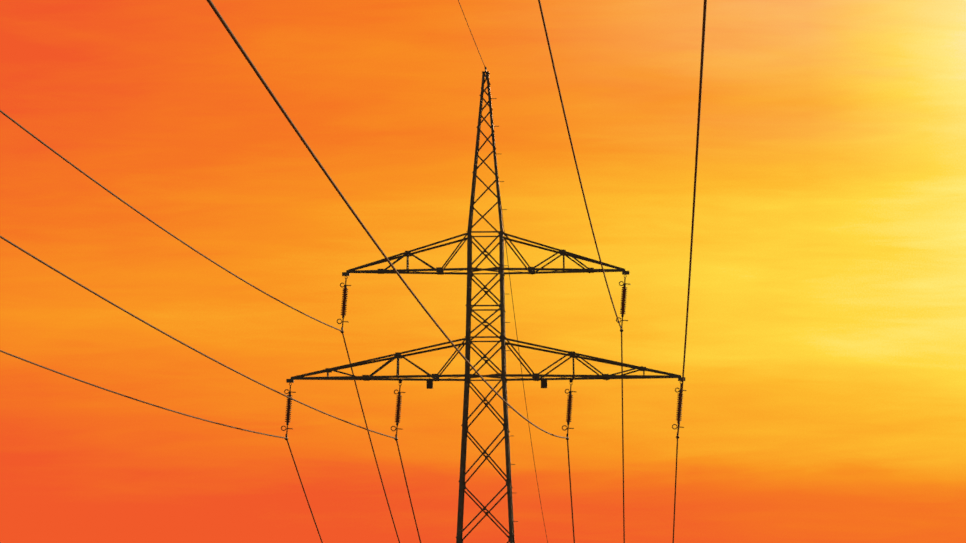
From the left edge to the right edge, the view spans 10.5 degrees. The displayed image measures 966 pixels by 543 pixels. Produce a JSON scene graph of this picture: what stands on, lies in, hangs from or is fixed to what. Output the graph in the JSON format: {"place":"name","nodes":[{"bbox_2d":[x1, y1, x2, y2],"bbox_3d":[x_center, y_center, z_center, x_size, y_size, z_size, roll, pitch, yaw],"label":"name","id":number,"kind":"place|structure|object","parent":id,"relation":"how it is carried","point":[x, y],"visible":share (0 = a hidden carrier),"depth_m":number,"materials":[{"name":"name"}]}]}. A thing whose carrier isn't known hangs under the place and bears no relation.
{"place":"outdoors","nodes":[
{"label":"outdoors","id":0,"kind":"place"},
{"bbox_2d":[0,0,965,542],"label":"sky","id":1,"kind":"structure","parent":0,"point":[824,400],"materials":[{"name":"orange"}]},
{"bbox_3d":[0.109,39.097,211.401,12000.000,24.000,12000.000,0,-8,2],"label":"field","id":2,"kind":"structure","parent":0,"visible":0},
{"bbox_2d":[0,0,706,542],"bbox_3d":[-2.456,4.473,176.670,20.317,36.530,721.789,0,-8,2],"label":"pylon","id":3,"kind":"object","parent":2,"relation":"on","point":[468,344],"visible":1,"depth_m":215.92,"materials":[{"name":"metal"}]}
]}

